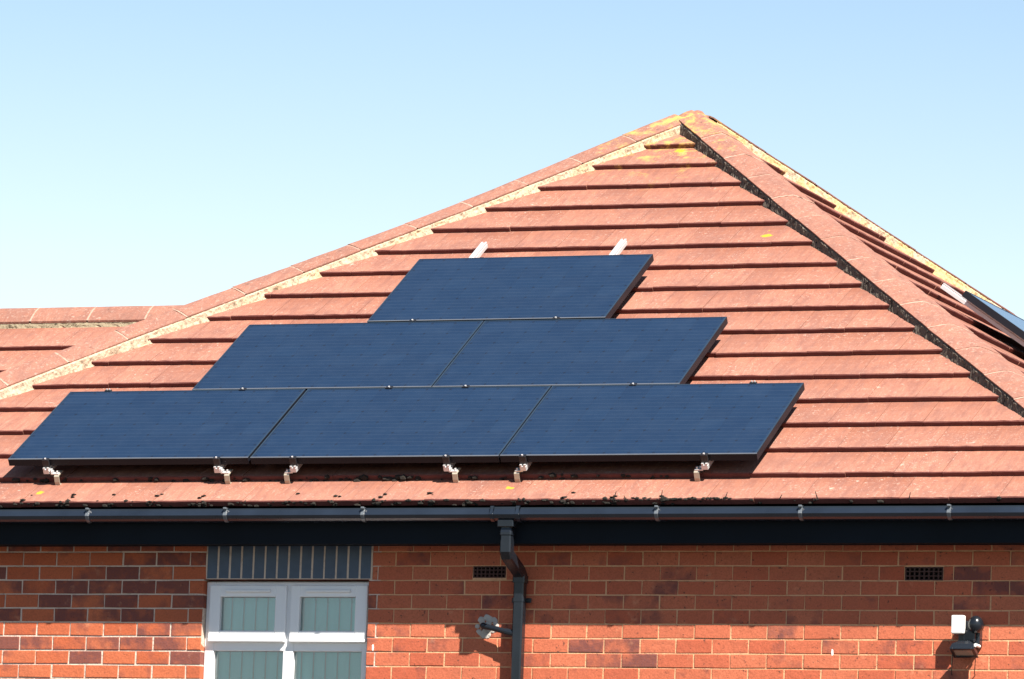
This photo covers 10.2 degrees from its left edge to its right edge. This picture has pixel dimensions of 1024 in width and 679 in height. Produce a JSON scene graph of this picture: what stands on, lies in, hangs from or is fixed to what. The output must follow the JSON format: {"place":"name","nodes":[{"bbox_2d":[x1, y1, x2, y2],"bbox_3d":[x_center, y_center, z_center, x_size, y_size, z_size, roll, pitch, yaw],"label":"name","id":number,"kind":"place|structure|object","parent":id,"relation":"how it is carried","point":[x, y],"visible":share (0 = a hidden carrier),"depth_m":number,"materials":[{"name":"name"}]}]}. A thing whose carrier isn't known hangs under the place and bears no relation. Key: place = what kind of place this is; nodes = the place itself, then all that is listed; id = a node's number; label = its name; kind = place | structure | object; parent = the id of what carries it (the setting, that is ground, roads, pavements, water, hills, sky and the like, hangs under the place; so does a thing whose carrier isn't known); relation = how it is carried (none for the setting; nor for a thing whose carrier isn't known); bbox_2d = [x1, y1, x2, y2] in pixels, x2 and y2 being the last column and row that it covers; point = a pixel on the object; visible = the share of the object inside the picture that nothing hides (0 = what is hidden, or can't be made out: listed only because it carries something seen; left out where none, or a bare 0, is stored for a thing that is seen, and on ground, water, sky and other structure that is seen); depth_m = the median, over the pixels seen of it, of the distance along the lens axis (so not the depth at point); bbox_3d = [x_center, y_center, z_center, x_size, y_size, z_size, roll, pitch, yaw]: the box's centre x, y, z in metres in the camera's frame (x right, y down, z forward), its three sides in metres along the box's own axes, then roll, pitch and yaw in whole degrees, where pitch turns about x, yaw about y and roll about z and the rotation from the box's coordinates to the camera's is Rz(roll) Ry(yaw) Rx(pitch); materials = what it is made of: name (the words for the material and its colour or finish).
{"place":"outdoors","nodes":[
{"label":"outdoors","id":0,"kind":"place"},
{"bbox_2d":[0,0,1023,319],"label":"sky","id":1,"kind":"structure","parent":0,"point":[153,152],"materials":[{"name":"blue"}]},
{"label":"ground","id":2,"kind":"structure","parent":0,"visible":0},
{"bbox_2d":[0,110,1023,678],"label":"house","id":3,"kind":"structure","parent":2,"relation":"on","point":[862,518],"depth_m":35.05,"materials":[{"name":"tile"}]},
{"bbox_2d":[42,389,111,484],"bbox_3d":[-2.711,0.615,36.140,0.104,0.179,1.074,-1,24,21],"label":"mounting rail","id":4,"kind":"object","parent":3,"relation":"attached to","point":[47,468],"visible":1,"depth_m":35.70,"materials":[{"name":"metal"}]},
{"bbox_2d":[213,456,232,483],"bbox_3d":[-1.628,0.602,35.714,0.098,0.178,1.055,-1,24,21],"label":"mounting rail","id":5,"kind":"object","parent":3,"relation":"attached to","point":[219,467],"visible":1,"depth_m":35.28,"materials":[{"name":"metal"}]},
{"bbox_2d":[8,389,305,465],"bbox_3d":[-2.226,0.551,35.942,1.640,0.047,1.010,-1,24,21],"label":"solar panel","id":6,"kind":"object","parent":5,"relation":"attached to","point":[180,427],"visible":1,"depth_m":35.89,"materials":[{"name":"blue"}]},
{"bbox_2d":[203,582,368,678],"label":"window","id":7,"kind":"structure","parent":3,"relation":"in","point":[287,637],"depth_m":35.09,"materials":[{"name":"white plastic"}]},
{"bbox_2d":[213,581,368,678],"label":"vertical blind","id":8,"kind":"object","parent":3,"relation":"hanging from","point":[307,657],"visible":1,"depth_m":35.18,"materials":[{"name":"fabric"}]},
{"bbox_2d":[284,456,302,483],"bbox_3d":[-1.197,0.595,35.549,0.088,0.178,1.055,-1,24,21],"label":"mounting rail","id":9,"kind":"object","parent":3,"relation":"attached to","point":[294,466],"visible":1,"depth_m":35.10,"materials":[{"name":"metal"}]},
{"bbox_2d":[250,386,550,463],"bbox_3d":[-0.682,0.528,35.348,1.640,0.047,1.010,-1,24,21],"label":"solar panel","id":10,"kind":"object","parent":9,"relation":"attached to","point":[402,425],"visible":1,"depth_m":35.29,"materials":[{"name":"blue"}]},
{"bbox_2d":[409,242,487,321],"bbox_3d":[-0.412,-0.369,37.429,0.044,0.098,1.410,-1,24,21],"label":"mounting rail","id":11,"kind":"object","parent":3,"relation":"attached to","point":[480,249],"visible":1,"depth_m":37.91,"materials":[{"name":"metal"}]},
{"bbox_2d":[367,254,653,322],"bbox_3d":[-0.006,-0.316,37.095,1.640,0.046,1.010,-1,24,21],"label":"solar panel","id":12,"kind":"object","parent":11,"relation":"attached to","point":[522,288],"visible":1,"depth_m":37.07,"materials":[{"name":"blue"}]},
{"bbox_2d":[442,455,460,482],"bbox_3d":[-0.210,0.580,35.169,0.088,0.178,1.055,-1,24,21],"label":"mounting rail","id":13,"kind":"object","parent":3,"relation":"attached to","point":[448,465],"visible":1,"depth_m":34.73,"materials":[{"name":"metal"}]},
{"bbox_2d":[475,614,511,638],"bbox_3d":[-0.105,1.730,34.508,0.288,0.150,0.090,-1,-8,25],"label":"waste pipe","id":14,"kind":"object","parent":3,"relation":"attached to","point":[487,627],"visible":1,"depth_m":34.55,"materials":[{"name":"black plastic"}]},
{"bbox_2d":[514,454,531,481],"bbox_3d":[0.215,0.573,35.005,0.084,0.178,1.055,-1,24,21],"label":"mounting rail","id":15,"kind":"object","parent":3,"relation":"attached to","point":[524,465],"visible":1,"depth_m":34.56,"materials":[{"name":"metal"}]},
{"bbox_2d":[500,383,804,461],"bbox_3d":[0.857,0.504,34.755,1.640,0.046,1.010,-1,24,21],"label":"solar panel","id":16,"kind":"object","parent":15,"relation":"attached to","point":[668,422],"visible":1,"depth_m":34.70,"materials":[{"name":"blue"}]},
{"bbox_2d":[552,239,626,319],"bbox_3d":[0.509,-0.383,37.075,0.044,0.098,1.410,-1,24,21],"label":"mounting rail","id":17,"kind":"object","parent":3,"relation":"attached to","point":[620,246],"visible":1,"depth_m":37.56,"materials":[{"name":"metal"}]},
{"bbox_2d":[694,381,756,480],"bbox_3d":[1.297,0.553,34.598,0.094,0.179,1.074,-1,24,21],"label":"mounting rail","id":18,"kind":"object","parent":3,"relation":"attached to","point":[706,463],"visible":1,"depth_m":34.15,"materials":[{"name":"metal"}]},
{"bbox_2d":[949,615,983,674],"bbox_3d":[2.651,1.785,33.391,0.209,0.345,0.166,-1,-8,21],"label":"security light","id":19,"kind":"object","parent":3,"relation":"attached to","point":[968,642],"visible":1,"depth_m":33.38,"materials":[{"name":"black plastic"}]},
{"bbox_2d":[940,283,1023,345],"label":"mounting rail","id":20,"kind":"object","parent":3,"relation":"attached to","point":[975,309],"visible":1,"depth_m":37.44,"materials":[{"name":"metal"}]},
{"bbox_2d":[962,291,1023,339],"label":"solar panel","id":21,"kind":"object","parent":20,"relation":"attached to","point":[1011,322],"visible":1,"depth_m":37.31,"materials":[{"name":"blue"}]},
{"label":"mounting rail","id":22,"kind":"object","parent":3,"relation":"attached to","visible":0},
{"bbox_2d":[192,321,483,390],"bbox_3d":[-1.105,0.120,36.507,1.640,0.046,1.010,-1,24,21],"label":"solar panel","id":23,"kind":"object","parent":22,"relation":"attached to","point":[347,355],"visible":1,"depth_m":36.49,"materials":[{"name":"blue"}]},
{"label":"mounting rail","id":24,"kind":"object","parent":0,"visible":0},
{"bbox_2d":[432,317,727,386],"bbox_3d":[0.431,0.096,35.916,1.640,0.046,1.010,-1,24,21],"label":"solar panel","id":25,"kind":"object","parent":24,"relation":"attached to","point":[617,351],"visible":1,"depth_m":35.89,"materials":[{"name":"blue"}]}
]}

